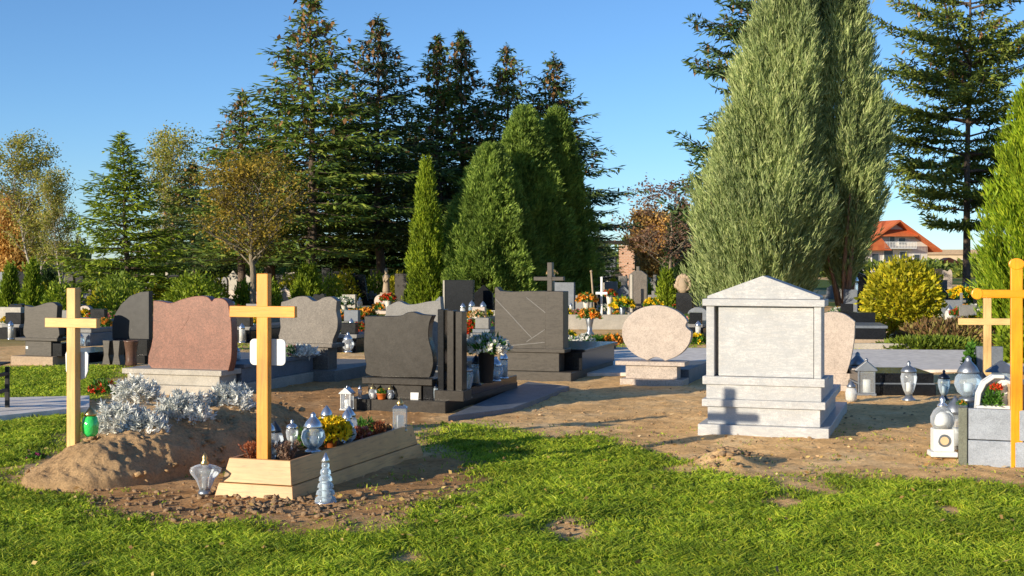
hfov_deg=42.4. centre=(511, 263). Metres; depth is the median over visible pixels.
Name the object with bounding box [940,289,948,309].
memorial
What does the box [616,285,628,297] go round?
memorial
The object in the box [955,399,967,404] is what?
flower bunch
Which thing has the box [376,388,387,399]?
flower pot
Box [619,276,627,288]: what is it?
headstone
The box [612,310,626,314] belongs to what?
grave flowers
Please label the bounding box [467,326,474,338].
flower bunch
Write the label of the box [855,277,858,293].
grave lantern
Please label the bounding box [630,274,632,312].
edge post
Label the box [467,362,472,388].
grave lantern
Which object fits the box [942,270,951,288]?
monument
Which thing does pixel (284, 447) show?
heather
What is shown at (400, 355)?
dark tomb
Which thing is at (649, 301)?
flower bunch
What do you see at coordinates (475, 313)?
flower bunch
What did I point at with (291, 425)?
grave lantern
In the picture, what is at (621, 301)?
flower bunch
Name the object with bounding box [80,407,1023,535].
soil clods
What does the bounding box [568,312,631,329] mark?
kerb tomb
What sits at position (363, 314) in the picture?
slab flowers
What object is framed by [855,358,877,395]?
grave lantern
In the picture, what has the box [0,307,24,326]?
headstone
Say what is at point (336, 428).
potted flowers
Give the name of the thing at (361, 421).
leafy plant
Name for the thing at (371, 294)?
memorial
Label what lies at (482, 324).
slab grave
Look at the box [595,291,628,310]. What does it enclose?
memorial
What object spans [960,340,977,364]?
shrub
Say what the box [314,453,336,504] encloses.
grave lantern
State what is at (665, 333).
round tomb
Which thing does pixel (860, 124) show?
juniper
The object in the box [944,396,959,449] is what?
grave lantern
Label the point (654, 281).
monument
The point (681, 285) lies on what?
stone wreath
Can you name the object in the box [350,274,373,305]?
headstone
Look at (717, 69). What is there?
fir
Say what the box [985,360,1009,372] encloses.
dark roof lantern
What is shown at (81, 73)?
sky
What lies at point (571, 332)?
flower bunch
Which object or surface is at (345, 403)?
grave lantern
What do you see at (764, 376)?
white tomb
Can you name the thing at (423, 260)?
thuja
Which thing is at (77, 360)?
wooden cross
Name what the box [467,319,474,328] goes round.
slab flowers
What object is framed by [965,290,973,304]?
shrub
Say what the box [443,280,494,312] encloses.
headstone
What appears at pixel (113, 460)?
grave mound
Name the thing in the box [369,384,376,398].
grave lantern
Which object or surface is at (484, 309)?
slab grave
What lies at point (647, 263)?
autumn shrub
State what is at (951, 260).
house
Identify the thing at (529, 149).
cypress
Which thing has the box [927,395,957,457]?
grave lantern
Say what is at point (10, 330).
ground lantern
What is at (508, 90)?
spruce
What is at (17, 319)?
slab grave
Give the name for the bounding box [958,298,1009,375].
wooden cross
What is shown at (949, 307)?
grave lantern
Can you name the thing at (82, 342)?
ground lantern
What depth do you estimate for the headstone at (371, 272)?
52.04 m
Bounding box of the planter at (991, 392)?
[974,374,1009,408]
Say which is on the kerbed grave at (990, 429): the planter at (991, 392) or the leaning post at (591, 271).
the planter at (991, 392)
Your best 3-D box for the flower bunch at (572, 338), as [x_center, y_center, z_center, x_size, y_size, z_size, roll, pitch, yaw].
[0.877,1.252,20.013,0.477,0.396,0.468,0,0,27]
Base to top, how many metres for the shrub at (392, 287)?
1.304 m
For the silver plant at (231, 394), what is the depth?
10.55 m
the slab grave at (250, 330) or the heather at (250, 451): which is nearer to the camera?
the heather at (250, 451)
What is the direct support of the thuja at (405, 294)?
on the ground at (620, 408)
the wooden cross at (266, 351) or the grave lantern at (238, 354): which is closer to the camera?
the wooden cross at (266, 351)
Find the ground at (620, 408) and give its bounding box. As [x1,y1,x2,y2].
[0,274,1023,575]
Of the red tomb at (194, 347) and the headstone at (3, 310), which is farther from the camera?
the headstone at (3, 310)
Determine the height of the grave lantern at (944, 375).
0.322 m
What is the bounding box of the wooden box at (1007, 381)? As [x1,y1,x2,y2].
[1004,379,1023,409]
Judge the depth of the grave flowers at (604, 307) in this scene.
37.46 m
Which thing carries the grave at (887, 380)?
on the ground at (620, 408)
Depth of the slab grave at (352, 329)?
21.82 m
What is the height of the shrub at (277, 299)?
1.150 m
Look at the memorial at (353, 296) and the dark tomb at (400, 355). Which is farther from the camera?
the memorial at (353, 296)
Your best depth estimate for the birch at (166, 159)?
58.32 m
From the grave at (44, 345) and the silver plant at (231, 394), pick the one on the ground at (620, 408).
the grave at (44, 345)
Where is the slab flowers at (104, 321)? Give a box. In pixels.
[100,317,112,326]
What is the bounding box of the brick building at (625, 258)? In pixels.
[598,240,639,284]
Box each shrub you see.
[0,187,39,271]
[40,277,82,309]
[86,281,111,308]
[88,266,143,311]
[151,278,179,299]
[160,268,227,301]
[205,274,230,299]
[231,278,256,305]
[271,276,283,305]
[276,270,296,293]
[321,271,345,306]
[335,267,363,300]
[366,269,389,298]
[389,270,402,301]
[608,275,622,288]
[615,197,693,280]
[648,278,655,294]
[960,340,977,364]
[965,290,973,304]
[991,308,1023,362]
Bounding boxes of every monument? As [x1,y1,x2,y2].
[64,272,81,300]
[216,277,232,299]
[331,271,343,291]
[650,275,656,291]
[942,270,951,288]
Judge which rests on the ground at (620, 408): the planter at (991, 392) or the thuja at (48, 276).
the thuja at (48, 276)
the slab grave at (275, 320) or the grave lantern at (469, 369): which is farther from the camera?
the slab grave at (275, 320)
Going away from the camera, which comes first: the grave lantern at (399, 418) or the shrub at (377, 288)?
the grave lantern at (399, 418)
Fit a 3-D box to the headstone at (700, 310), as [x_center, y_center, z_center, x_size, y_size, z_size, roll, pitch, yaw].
[4.419,1.202,30.046,0.605,0.495,1.950,0,0,20]
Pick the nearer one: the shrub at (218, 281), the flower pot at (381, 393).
the flower pot at (381, 393)
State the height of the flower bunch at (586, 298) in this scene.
0.789 m
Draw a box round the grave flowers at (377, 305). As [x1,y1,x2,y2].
[371,302,384,309]
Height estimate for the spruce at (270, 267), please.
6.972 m
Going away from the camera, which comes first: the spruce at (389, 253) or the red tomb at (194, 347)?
the red tomb at (194, 347)
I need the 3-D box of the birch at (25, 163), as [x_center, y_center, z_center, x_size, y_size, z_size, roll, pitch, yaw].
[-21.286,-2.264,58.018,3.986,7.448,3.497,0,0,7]
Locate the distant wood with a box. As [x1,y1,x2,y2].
[19,235,984,277]
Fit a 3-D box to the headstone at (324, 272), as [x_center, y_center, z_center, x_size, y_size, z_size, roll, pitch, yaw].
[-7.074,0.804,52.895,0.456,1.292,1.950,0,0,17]
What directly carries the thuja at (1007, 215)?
on the ground at (620, 408)
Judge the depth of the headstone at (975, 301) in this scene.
32.37 m
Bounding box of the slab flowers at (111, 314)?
[108,310,116,317]
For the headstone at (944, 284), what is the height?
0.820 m
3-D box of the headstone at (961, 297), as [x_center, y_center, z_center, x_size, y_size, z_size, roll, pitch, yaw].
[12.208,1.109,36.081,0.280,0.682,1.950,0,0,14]
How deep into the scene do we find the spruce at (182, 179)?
57.53 m
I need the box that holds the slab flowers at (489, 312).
[486,308,494,315]
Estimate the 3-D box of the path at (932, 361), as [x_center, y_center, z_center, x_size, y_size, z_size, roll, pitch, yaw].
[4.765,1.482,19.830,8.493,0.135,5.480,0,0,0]
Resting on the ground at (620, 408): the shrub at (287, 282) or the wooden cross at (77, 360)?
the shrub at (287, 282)
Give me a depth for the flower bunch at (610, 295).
33.95 m
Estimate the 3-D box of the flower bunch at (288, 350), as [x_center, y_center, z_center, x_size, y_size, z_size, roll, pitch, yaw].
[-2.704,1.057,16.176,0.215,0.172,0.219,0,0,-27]
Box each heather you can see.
[238,440,256,458]
[271,439,300,459]
[368,419,389,434]
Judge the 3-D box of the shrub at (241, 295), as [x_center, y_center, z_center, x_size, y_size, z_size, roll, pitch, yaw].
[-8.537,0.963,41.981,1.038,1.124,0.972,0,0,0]
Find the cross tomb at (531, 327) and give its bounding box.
[494,262,617,381]
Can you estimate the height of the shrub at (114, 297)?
1.494 m
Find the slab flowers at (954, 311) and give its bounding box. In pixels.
[949,308,958,315]
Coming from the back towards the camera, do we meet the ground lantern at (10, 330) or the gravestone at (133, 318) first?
the ground lantern at (10, 330)
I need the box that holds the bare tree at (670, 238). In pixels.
[611,172,700,268]
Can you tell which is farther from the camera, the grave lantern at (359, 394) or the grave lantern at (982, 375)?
the grave lantern at (359, 394)
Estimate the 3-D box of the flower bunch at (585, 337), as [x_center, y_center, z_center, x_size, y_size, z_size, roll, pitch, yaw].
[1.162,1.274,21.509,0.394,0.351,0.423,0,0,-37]
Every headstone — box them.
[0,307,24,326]
[18,271,24,288]
[45,264,64,282]
[72,266,85,291]
[83,293,92,305]
[227,270,256,291]
[285,272,295,284]
[322,268,330,295]
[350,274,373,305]
[370,269,375,290]
[393,274,408,302]
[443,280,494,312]
[475,285,494,309]
[555,282,574,312]
[604,282,617,297]
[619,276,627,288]
[627,266,647,314]
[676,293,693,313]
[688,307,705,319]
[843,289,856,311]
[857,273,870,291]
[938,280,946,288]
[941,300,962,319]
[960,293,965,302]
[973,298,982,317]
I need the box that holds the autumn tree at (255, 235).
[183,140,317,303]
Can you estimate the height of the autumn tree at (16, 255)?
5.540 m
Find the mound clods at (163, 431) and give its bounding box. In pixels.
[24,400,317,481]
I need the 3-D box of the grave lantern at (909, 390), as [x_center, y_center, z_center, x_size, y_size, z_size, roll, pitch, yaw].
[4.206,1.238,13.991,0.172,0.424,0.172,0,0,0]
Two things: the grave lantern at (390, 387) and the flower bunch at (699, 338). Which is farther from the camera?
the flower bunch at (699, 338)
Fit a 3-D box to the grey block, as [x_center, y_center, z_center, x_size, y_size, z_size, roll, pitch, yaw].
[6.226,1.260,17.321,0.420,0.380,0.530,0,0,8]
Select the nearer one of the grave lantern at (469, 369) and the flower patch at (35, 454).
the flower patch at (35, 454)
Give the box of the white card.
[410,392,418,399]
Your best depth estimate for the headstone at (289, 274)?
56.99 m
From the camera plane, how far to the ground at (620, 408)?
10.63 m
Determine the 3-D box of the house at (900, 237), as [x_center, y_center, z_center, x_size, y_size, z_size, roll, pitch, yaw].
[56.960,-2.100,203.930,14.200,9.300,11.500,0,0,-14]
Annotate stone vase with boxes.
[123,340,138,365]
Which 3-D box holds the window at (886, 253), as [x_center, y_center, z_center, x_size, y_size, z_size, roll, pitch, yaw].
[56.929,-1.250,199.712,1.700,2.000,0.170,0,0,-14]
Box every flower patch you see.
[25,450,46,459]
[87,377,115,394]
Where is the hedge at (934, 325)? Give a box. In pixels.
[886,313,995,345]
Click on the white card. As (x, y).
(414, 396)
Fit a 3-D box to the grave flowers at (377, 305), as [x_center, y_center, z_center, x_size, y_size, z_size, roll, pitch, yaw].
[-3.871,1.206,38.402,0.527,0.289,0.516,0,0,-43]
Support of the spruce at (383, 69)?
on the ground at (620, 408)
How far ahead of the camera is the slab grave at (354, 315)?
26.68 m
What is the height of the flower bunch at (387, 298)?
0.694 m
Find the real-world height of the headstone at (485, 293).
0.858 m
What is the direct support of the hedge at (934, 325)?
on the ground at (620, 408)
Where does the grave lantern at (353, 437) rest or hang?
on the grave box at (299, 474)
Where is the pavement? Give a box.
[0,396,89,420]
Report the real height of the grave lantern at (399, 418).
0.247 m
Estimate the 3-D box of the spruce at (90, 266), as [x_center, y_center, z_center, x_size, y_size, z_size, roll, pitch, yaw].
[-11.607,-1.251,39.693,5.270,5.702,5.320,0,0,-10]
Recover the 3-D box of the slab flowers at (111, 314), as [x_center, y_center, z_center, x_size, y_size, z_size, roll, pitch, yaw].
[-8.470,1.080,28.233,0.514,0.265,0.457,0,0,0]
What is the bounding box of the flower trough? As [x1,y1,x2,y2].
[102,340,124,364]
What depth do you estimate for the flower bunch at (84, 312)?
29.92 m
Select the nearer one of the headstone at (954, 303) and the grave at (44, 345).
the grave at (44, 345)
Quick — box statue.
[380,268,392,303]
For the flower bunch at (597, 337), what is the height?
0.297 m
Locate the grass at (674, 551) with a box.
[0,343,1023,575]
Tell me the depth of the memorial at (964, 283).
49.60 m
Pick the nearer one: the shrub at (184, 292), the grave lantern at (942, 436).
the grave lantern at (942, 436)
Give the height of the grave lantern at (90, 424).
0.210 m
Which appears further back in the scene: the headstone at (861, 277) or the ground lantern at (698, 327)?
the headstone at (861, 277)
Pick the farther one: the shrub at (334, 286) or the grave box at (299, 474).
the shrub at (334, 286)
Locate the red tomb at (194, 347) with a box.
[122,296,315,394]
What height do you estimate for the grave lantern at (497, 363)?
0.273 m
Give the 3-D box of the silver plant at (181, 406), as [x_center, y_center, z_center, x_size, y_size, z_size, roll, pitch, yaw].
[-2.472,1.079,9.895,0.513,0.321,0.427,0,0,0]
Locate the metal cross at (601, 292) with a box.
[596,277,607,313]
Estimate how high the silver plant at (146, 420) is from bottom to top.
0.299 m
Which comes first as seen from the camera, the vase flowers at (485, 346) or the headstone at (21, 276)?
the vase flowers at (485, 346)
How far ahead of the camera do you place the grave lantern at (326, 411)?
9.25 m
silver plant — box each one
[95,397,143,435]
[108,372,166,405]
[115,406,171,433]
[151,387,217,424]
[203,379,256,410]
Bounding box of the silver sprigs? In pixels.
[270,445,276,459]
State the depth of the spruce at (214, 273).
60.74 m
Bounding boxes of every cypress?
[436,140,558,305]
[476,102,583,294]
[527,103,610,295]
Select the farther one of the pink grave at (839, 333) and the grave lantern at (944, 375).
the pink grave at (839, 333)
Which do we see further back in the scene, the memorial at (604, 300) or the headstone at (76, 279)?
the headstone at (76, 279)
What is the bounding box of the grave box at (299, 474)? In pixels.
[215,424,422,499]
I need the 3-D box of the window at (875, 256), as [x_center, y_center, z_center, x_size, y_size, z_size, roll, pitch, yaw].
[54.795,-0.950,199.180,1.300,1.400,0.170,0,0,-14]
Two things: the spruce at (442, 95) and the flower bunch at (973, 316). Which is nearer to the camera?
the flower bunch at (973, 316)
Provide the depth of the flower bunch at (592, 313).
26.92 m
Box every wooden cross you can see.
[45,288,99,446]
[230,274,296,458]
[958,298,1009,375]
[971,258,1023,466]
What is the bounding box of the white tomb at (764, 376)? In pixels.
[698,276,846,438]
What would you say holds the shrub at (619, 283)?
on the ground at (620, 408)
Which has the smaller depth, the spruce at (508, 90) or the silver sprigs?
the silver sprigs
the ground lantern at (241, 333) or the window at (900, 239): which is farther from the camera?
the window at (900, 239)
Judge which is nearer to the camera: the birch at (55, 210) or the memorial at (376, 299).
the memorial at (376, 299)
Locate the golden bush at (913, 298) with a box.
[854,252,947,338]
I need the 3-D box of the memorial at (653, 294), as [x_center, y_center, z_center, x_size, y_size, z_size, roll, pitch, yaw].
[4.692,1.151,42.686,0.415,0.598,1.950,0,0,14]
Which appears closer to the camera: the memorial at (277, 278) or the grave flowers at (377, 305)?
the grave flowers at (377, 305)
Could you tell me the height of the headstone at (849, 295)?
0.806 m
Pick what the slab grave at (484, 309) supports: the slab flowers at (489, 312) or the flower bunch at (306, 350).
the slab flowers at (489, 312)
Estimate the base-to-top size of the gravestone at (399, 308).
1.109 m
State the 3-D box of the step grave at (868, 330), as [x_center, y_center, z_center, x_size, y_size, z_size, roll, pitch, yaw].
[6.413,1.190,23.664,1.150,0.580,2.500,0,0,10]
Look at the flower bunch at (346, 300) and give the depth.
37.91 m
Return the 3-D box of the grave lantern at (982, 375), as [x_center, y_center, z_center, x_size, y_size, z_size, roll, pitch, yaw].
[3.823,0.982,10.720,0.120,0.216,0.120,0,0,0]
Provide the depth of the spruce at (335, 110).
46.55 m
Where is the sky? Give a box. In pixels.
[0,0,1023,261]
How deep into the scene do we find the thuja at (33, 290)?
35.84 m
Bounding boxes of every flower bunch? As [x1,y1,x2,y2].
[80,308,89,316]
[286,342,320,359]
[286,343,298,355]
[337,295,355,309]
[348,305,378,319]
[378,292,396,315]
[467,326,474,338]
[470,309,486,317]
[568,329,576,336]
[568,335,581,340]
[575,291,598,307]
[576,307,602,334]
[577,332,595,340]
[593,334,604,340]
[601,333,624,348]
[603,289,618,314]
[608,295,635,314]
[642,297,663,306]
[690,332,705,343]
[946,284,972,299]
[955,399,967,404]
[961,314,980,317]
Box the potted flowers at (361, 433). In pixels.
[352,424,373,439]
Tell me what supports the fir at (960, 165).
on the ground at (620, 408)
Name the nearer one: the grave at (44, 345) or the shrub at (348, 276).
the grave at (44, 345)
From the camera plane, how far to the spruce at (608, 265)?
74.78 m
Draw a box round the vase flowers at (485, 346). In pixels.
[467,330,512,382]
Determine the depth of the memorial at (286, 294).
42.29 m
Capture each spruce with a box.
[38,130,214,303]
[121,162,237,290]
[149,206,260,292]
[151,90,333,287]
[162,137,394,290]
[188,0,446,264]
[256,118,414,272]
[290,13,464,293]
[302,136,455,270]
[370,33,477,245]
[370,135,621,258]
[386,29,505,244]
[442,42,547,210]
[518,51,655,261]
[594,231,627,288]
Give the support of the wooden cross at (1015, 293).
on the ground at (620, 408)
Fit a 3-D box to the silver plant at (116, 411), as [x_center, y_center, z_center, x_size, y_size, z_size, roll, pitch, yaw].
[-2.838,1.100,9.499,0.485,0.301,0.422,0,0,0]
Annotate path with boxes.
[448,382,568,420]
[587,347,1023,375]
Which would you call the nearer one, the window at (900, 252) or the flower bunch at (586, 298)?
the flower bunch at (586, 298)
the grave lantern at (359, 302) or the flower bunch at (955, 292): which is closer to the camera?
the grave lantern at (359, 302)
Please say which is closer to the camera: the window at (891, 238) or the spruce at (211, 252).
the spruce at (211, 252)
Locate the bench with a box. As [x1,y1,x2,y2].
[0,362,10,407]
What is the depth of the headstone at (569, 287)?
38.57 m
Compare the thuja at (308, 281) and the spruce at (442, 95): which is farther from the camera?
the spruce at (442, 95)
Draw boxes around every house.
[863,220,941,271]
[935,258,959,266]
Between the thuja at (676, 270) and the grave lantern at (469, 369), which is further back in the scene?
the thuja at (676, 270)
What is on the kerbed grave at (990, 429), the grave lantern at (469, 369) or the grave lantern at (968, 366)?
the grave lantern at (968, 366)
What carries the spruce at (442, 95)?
on the ground at (620, 408)
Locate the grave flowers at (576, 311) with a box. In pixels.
[572,309,579,313]
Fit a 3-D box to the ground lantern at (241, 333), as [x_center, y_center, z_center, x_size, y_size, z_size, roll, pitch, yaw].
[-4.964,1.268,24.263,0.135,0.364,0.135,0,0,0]
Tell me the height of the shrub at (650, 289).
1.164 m
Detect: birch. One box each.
[0,128,74,273]
[29,165,87,288]
[130,120,207,275]
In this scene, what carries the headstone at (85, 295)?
on the ground at (620, 408)
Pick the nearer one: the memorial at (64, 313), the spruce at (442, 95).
the memorial at (64, 313)
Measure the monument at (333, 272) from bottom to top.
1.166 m
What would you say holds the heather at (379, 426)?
on the grave box at (299, 474)
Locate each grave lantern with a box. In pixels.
[82,406,98,436]
[190,452,221,494]
[237,348,240,359]
[271,423,275,457]
[273,421,283,452]
[286,419,297,448]
[301,412,324,452]
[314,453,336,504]
[321,405,332,417]
[339,385,355,410]
[342,406,357,430]
[342,410,351,441]
[343,418,356,443]
[357,297,362,305]
[358,386,361,398]
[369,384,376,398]
[387,385,393,398]
[392,398,407,431]
[460,303,465,310]
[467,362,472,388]
[468,300,474,317]
[471,355,481,385]
[493,356,503,381]
[499,353,508,378]
[845,380,856,401]
[849,352,863,366]
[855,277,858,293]
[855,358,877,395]
[900,361,916,400]
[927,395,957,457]
[938,370,949,400]
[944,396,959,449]
[945,304,954,319]
[954,356,981,402]
[975,372,986,388]
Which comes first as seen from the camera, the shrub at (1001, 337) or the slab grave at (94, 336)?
the shrub at (1001, 337)
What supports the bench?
on the pavement
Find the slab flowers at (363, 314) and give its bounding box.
[360,311,370,319]
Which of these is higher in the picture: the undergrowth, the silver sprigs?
the undergrowth
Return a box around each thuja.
[0,260,22,306]
[17,255,45,305]
[40,267,58,293]
[288,261,327,299]
[400,281,409,302]
[402,155,444,303]
[654,266,679,306]
[655,197,697,291]
[965,70,1023,331]
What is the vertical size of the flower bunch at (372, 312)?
0.574 m
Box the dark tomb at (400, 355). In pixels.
[347,309,516,413]
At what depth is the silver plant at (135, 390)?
10.14 m
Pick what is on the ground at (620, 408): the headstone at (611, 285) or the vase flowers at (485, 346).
the headstone at (611, 285)
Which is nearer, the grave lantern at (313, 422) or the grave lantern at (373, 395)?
the grave lantern at (313, 422)
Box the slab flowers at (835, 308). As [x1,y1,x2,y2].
[828,306,839,311]
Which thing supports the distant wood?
on the ground at (620, 408)
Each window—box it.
[871,253,878,261]
[883,249,892,261]
[889,236,894,244]
[898,237,905,244]
[899,251,907,258]
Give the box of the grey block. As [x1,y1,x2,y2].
[976,346,1007,375]
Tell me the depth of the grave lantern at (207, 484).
8.30 m
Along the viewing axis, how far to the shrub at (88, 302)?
35.83 m
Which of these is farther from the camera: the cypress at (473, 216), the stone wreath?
the cypress at (473, 216)
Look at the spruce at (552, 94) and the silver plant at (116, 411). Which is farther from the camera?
the spruce at (552, 94)
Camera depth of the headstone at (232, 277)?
56.99 m
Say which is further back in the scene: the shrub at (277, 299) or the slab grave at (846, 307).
the shrub at (277, 299)
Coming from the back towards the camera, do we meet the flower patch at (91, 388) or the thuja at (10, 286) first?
the thuja at (10, 286)
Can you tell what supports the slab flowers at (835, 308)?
on the slab grave at (846, 307)
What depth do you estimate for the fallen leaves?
8.27 m
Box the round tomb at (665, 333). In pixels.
[615,305,705,385]
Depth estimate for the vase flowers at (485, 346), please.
13.37 m
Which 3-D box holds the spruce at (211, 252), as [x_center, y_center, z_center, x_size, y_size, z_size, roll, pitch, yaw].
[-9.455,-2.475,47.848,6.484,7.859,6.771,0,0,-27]
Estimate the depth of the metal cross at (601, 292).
33.22 m
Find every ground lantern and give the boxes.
[7,321,13,339]
[80,333,84,345]
[238,323,245,342]
[343,332,353,352]
[695,321,700,333]
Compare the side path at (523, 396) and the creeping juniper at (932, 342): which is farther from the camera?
the creeping juniper at (932, 342)
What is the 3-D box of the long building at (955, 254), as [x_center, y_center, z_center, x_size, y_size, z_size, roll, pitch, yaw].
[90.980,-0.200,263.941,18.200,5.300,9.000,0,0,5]
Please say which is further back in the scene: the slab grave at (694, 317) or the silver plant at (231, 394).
the slab grave at (694, 317)
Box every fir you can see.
[656,0,878,225]
[843,0,1023,285]
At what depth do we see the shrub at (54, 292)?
32.82 m
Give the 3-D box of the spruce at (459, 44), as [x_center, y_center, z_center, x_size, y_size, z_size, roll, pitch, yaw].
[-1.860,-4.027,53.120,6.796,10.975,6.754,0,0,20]
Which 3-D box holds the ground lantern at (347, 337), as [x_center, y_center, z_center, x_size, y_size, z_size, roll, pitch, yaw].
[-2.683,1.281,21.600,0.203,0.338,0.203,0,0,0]
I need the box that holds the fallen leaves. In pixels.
[6,435,1023,575]
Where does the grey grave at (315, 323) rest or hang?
on the ground at (620, 408)
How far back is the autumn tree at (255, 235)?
38.73 m
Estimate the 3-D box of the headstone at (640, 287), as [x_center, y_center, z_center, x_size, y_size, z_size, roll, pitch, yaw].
[3.476,0.756,35.076,0.600,1.388,1.950,0,0,14]
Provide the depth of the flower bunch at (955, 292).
44.81 m
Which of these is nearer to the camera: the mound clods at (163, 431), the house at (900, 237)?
the mound clods at (163, 431)
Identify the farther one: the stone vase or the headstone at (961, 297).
the headstone at (961, 297)
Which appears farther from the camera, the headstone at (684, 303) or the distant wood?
the distant wood
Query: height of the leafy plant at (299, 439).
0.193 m
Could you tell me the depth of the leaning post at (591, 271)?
39.87 m
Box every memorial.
[9,303,24,306]
[62,310,66,317]
[80,305,92,309]
[275,275,283,288]
[281,288,289,301]
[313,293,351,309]
[342,294,370,309]
[368,291,376,303]
[374,294,385,313]
[575,295,606,313]
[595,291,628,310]
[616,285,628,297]
[648,291,656,304]
[825,285,833,298]
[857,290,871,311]
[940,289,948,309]
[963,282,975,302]
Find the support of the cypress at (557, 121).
on the ground at (620, 408)
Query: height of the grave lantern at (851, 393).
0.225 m
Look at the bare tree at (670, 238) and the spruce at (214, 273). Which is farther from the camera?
the spruce at (214, 273)
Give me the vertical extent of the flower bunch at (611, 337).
0.329 m
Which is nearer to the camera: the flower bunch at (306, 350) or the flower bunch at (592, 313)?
the flower bunch at (306, 350)
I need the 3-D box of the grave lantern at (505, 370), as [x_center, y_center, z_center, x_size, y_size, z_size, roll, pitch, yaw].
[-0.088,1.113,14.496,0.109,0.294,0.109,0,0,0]
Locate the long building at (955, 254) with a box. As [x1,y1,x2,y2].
[927,249,1012,260]
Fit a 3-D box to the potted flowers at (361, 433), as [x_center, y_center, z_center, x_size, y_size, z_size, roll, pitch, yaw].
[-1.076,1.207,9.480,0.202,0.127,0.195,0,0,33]
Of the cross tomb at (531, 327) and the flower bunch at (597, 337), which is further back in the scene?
the flower bunch at (597, 337)
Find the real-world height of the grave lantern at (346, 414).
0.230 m
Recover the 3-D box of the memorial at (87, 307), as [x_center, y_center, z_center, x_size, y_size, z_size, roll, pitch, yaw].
[-9.862,1.217,32.115,0.417,0.466,1.950,0,0,17]
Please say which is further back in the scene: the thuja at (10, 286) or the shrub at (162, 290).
the shrub at (162, 290)
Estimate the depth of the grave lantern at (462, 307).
33.83 m
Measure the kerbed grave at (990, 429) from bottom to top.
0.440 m
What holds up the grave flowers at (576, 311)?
on the ground at (620, 408)
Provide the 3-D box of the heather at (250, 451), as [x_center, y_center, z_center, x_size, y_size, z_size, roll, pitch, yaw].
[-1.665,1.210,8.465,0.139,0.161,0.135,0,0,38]
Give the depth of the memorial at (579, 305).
37.28 m
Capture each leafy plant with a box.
[292,427,324,447]
[357,416,375,430]
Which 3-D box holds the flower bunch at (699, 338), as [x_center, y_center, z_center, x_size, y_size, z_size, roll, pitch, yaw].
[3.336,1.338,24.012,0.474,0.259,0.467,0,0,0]
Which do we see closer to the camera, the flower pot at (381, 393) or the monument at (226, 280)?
the flower pot at (381, 393)
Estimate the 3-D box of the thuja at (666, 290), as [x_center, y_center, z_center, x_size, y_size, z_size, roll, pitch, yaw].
[4.500,0.796,38.003,0.814,1.577,0.782,0,0,0]
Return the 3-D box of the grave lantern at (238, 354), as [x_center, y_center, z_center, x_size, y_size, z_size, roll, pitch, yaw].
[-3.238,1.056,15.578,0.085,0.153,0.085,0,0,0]
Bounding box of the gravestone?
[934,269,942,279]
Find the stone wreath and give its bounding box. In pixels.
[674,273,692,292]
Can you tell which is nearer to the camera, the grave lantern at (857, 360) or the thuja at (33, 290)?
the grave lantern at (857, 360)
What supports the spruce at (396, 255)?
on the ground at (620, 408)
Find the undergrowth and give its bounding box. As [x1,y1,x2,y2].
[12,249,407,293]
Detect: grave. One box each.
[0,312,66,338]
[11,302,103,365]
[80,317,112,345]
[90,309,113,326]
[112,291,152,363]
[236,317,280,342]
[246,304,279,322]
[279,296,367,381]
[337,322,363,352]
[339,310,364,333]
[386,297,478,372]
[470,317,494,336]
[471,307,494,322]
[688,312,705,338]
[824,311,855,390]
[840,304,852,311]
[841,312,908,348]
[847,367,935,395]
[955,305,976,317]
[958,389,1023,466]
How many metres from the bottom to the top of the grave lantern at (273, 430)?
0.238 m
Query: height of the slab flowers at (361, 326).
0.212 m
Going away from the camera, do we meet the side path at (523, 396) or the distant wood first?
the side path at (523, 396)
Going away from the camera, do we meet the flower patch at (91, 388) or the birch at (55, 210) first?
the flower patch at (91, 388)
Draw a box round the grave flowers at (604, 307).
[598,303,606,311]
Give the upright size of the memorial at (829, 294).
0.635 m
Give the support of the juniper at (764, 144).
on the ground at (620, 408)
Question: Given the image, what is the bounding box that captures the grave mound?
[19,402,307,491]
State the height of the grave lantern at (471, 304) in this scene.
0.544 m
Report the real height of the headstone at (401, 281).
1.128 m
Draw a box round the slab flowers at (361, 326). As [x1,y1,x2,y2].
[353,321,364,330]
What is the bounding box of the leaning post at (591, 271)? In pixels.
[590,270,594,307]
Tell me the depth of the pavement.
13.06 m
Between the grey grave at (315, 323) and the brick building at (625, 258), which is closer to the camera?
the grey grave at (315, 323)
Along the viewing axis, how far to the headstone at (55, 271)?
62.98 m
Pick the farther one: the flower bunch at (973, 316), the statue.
the statue
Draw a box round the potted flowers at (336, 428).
[306,415,354,447]
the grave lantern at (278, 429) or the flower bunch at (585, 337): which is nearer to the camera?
the grave lantern at (278, 429)
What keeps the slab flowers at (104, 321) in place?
on the slab grave at (94, 336)
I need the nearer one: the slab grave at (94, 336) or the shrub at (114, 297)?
the slab grave at (94, 336)
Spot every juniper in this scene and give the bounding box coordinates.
[679,0,845,306]
[800,0,900,306]
[871,332,982,349]
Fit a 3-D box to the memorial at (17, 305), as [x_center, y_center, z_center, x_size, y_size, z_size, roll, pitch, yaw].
[-11.896,1.211,33.246,0.505,0.479,1.950,0,0,19]
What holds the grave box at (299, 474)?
on the ground at (620, 408)

